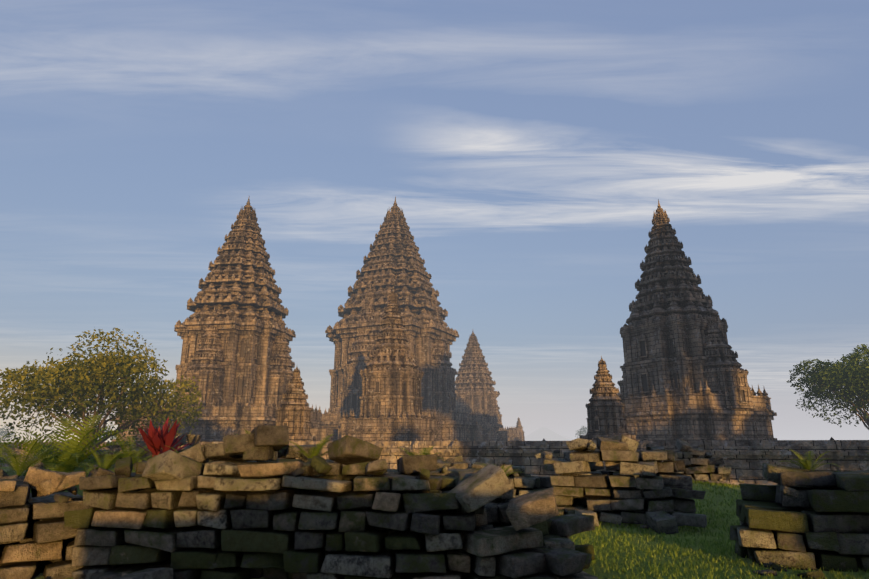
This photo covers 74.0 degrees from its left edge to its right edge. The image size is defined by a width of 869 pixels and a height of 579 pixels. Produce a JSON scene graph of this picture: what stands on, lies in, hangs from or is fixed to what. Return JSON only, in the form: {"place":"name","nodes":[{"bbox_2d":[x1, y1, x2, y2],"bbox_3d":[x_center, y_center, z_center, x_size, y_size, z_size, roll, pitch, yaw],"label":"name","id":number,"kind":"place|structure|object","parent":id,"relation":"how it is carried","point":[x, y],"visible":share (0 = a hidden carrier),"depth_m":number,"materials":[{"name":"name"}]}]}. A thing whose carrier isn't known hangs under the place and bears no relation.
{"place":"outdoors","nodes":[
{"label":"outdoors","id":0,"kind":"place"},
{"bbox_2d":[0,437,868,485],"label":"stone wall","id":1,"kind":"structure","parent":0,"point":[745,460],"depth_m":22.82,"materials":[{"name":"stone"}]},
{"bbox_2d":[0,328,203,448],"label":"tree","id":2,"kind":"object","parent":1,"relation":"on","point":[98,370],"depth_m":32.28,"materials":[{"name":"green plant"}]},
{"bbox_2d":[110,198,337,441],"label":"temple","id":3,"kind":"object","parent":1,"relation":"on","point":[234,334],"visible":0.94,"depth_m":68.97,"materials":[{"name":"stone"}]},
{"bbox_2d":[276,367,319,440],"bbox_3d":[-9.111,7.464,37.599,2.850,5.200,2.850,-4,-15,14],"label":"shrine","id":4,"kind":"object","parent":1,"relation":"on","point":[293,412],"visible":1,"depth_m":36.81,"materials":[{"name":"stone"}]},
{"bbox_2d":[338,284,440,440],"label":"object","id":5,"kind":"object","parent":1,"relation":"on","point":[391,376],"visible":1,"depth_m":60.71,"materials":[{"name":"stone"}]},
{"bbox_2d":[322,197,507,440],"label":"temple","id":6,"kind":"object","parent":1,"relation":"on","point":[394,258],"visible":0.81,"depth_m":98.92,"materials":[{"name":"stone"}]},
{"bbox_2d":[455,331,520,440],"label":"temple","id":7,"kind":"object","parent":1,"relation":"on","point":[474,387],"visible":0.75,"depth_m":144.88,"materials":[{"name":"stone"}]},
{"bbox_2d":[515,417,524,440],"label":"shrine","id":8,"kind":"object","parent":1,"relation":"on","point":[519,428],"visible":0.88,"depth_m":179.56,"materials":[{"name":"stone"}]},
{"bbox_2d":[579,356,639,440],"bbox_3d":[9.948,6.426,33.726,2.850,5.200,2.850,13,-20,-40],"label":"shrine","id":9,"kind":"object","parent":1,"relation":"on","point":[605,406],"visible":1,"depth_m":32.91,"materials":[{"name":"stone"}]},
{"bbox_2d":[617,199,776,440],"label":"temple","id":10,"kind":"structure","parent":1,"relation":"on","point":[684,376],"depth_m":46.16,"materials":[{"name":"stone"}]},
{"bbox_2d":[786,344,868,429],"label":"tree","id":11,"kind":"object","parent":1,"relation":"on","point":[843,380],"depth_m":57.31,"materials":[{"name":"green plant"}]},
{"bbox_2d":[0,0,868,441],"label":"sky","id":12,"kind":"structure","parent":0,"point":[528,150],"materials":[{"name":"blue"}]},
{"bbox_2d":[1,461,868,578],"bbox_3d":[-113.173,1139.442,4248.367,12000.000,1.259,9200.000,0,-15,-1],"label":"ground","id":13,"kind":"structure","parent":0,"point":[602,574],"depth_m":8.99,"materials":[{"name":"green plant"}]},
{"bbox_2d":[0,425,16,441],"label":"tree leaves","id":14,"kind":"object","parent":13,"relation":"on","point":[4,432],"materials":[{"name":"green plant"}]},
{"bbox_2d":[0,442,27,474],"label":"fern","id":15,"kind":"object","parent":13,"relation":"on","point":[10,472],"visible":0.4,"depth_m":10.60,"materials":[{"name":"green plant"}]},
{"bbox_2d":[12,432,113,466],"bbox_3d":[-7.612,3.480,12.061,2.276,0.959,2.171,0,-15,-1],"label":"fern","id":16,"kind":"object","parent":13,"relation":"on","point":[66,450],"visible":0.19,"depth_m":11.66,"materials":[{"name":"green plant"}]},
{"bbox_2d":[0,415,133,472],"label":"fern","id":17,"kind":"object","parent":13,"relation":"on","point":[67,460],"visible":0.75,"depth_m":10.41,"materials":[{"name":"green plant"}]},
{"bbox_2d":[0,464,170,578],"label":"ruin","id":18,"kind":"object","parent":13,"relation":"on","point":[37,537],"visible":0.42,"depth_m":7.08,"materials":[{"name":"stone"}]},
{"bbox_2d":[0,436,62,475],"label":"weed plant","id":19,"kind":"object","parent":18,"relation":"on","point":[18,466],"visible":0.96,"depth_m":7.75,"materials":[{"name":"green plant"}]},
{"bbox_2d":[69,448,135,470],"bbox_3d":[-4.584,2.379,7.978,0.801,0.390,0.875,11,-19,-36],"label":"weed plant","id":20,"kind":"object","parent":18,"relation":"on","point":[110,464],"visible":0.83,"depth_m":7.98,"materials":[{"name":"green plant"}]},
{"bbox_2d":[13,433,201,475],"bbox_3d":[-6.675,4.002,13.137,5.232,1.433,2.830,3,-15,-11],"label":"ruin","id":21,"kind":"object","parent":13,"relation":"on","point":[187,439],"visible":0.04,"depth_m":13.16,"materials":[{"name":"stone"}]},
{"bbox_2d":[98,427,161,465],"bbox_3d":[-5.899,3.132,11.401,1.467,0.793,1.625,0,-15,-1],"label":"fern","id":22,"kind":"object","parent":13,"relation":"on","point":[136,459],"visible":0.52,"depth_m":11.38,"materials":[{"name":"green plant"}]},
{"bbox_2d":[131,417,195,456],"bbox_3d":[-5.152,3.005,10.915,0.849,1.205,1.130,-11,-18,34],"label":"cordyline","id":23,"kind":"object","parent":13,"relation":"on","point":[156,440],"visible":0.85,"depth_m":10.80,"materials":[{"name":"red plant"}]},
{"bbox_2d":[54,425,597,578],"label":"ruin","id":24,"kind":"object","parent":13,"relation":"on","point":[255,503],"visible":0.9,"depth_m":6.80,"materials":[{"name":"stone"}]},
{"bbox_2d":[290,434,333,457],"bbox_3d":[-1.849,2.493,8.995,1.032,0.497,0.810,0,-15,-1],"label":"weed plant","id":25,"kind":"object","parent":24,"relation":"on","point":[320,446],"visible":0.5,"depth_m":8.85,"materials":[{"name":"green plant"}]},
{"bbox_2d":[142,450,558,530],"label":"boulders","id":26,"kind":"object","parent":24,"relation":"on","point":[483,486],"depth_m":6.64,"materials":[{"name":"stone"}]},
{"bbox_2d":[397,445,447,459],"bbox_3d":[-0.212,2.456,8.356,0.678,0.398,0.876,6,-16,-22],"label":"weed plant","id":27,"kind":"object","parent":24,"relation":"on","point":[424,453],"visible":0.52,"depth_m":8.55,"materials":[{"name":"green plant"}]},
{"bbox_2d":[483,464,524,475],"bbox_3d":[0.946,2.597,8.156,0.637,0.261,0.504,0,-15,-1],"label":"weed plant","id":28,"kind":"object","parent":24,"relation":"on","point":[506,470],"visible":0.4,"depth_m":8.15,"materials":[{"name":"green plant"}]},
{"bbox_2d":[437,456,555,495],"bbox_3d":[1.157,4.887,14.592,4.280,1.298,3.143,-3,-15,10],"label":"ruin","id":29,"kind":"object","parent":13,"relation":"on","point":[522,483],"visible":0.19,"depth_m":14.53,"materials":[{"name":"stone"}]},
{"bbox_2d":[535,435,706,533],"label":"stone wall","id":30,"kind":"structure","parent":13,"relation":"on","point":[657,495],"depth_m":12.13,"materials":[{"name":"stone"}]},
{"bbox_2d":[641,439,743,482],"bbox_3d":[8.583,5.911,19.995,3.318,1.437,3.161,-5,-16,18],"label":"ruin","id":31,"kind":"object","parent":13,"relation":"on","point":[705,467],"visible":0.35,"depth_m":19.28,"materials":[{"name":"stone"}]},
{"bbox_2d":[730,463,868,578],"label":"ruin","id":32,"kind":"object","parent":13,"relation":"on","point":[797,518],"visible":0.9,"depth_m":7.72,"materials":[{"name":"stone"}]},
{"bbox_2d":[779,450,838,470],"bbox_3d":[5.554,2.571,8.639,0.829,0.362,0.685,-5,-16,18],"label":"weed plant","id":33,"kind":"object","parent":32,"relation":"on","point":[805,464],"visible":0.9,"depth_m":8.62,"materials":[{"name":"green plant"}]},
{"bbox_2d":[525,427,571,440],"bbox_3d":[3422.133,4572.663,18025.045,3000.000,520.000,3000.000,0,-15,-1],"label":"mountain","id":34,"kind":"structure","parent":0,"point":[542,433],"depth_m":17553.19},
{"bbox_2d":[575,426,587,437],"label":"tree leaves","id":35,"kind":"object","parent":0,"point":[582,429],"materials":[{"name":"plant"}]}
]}

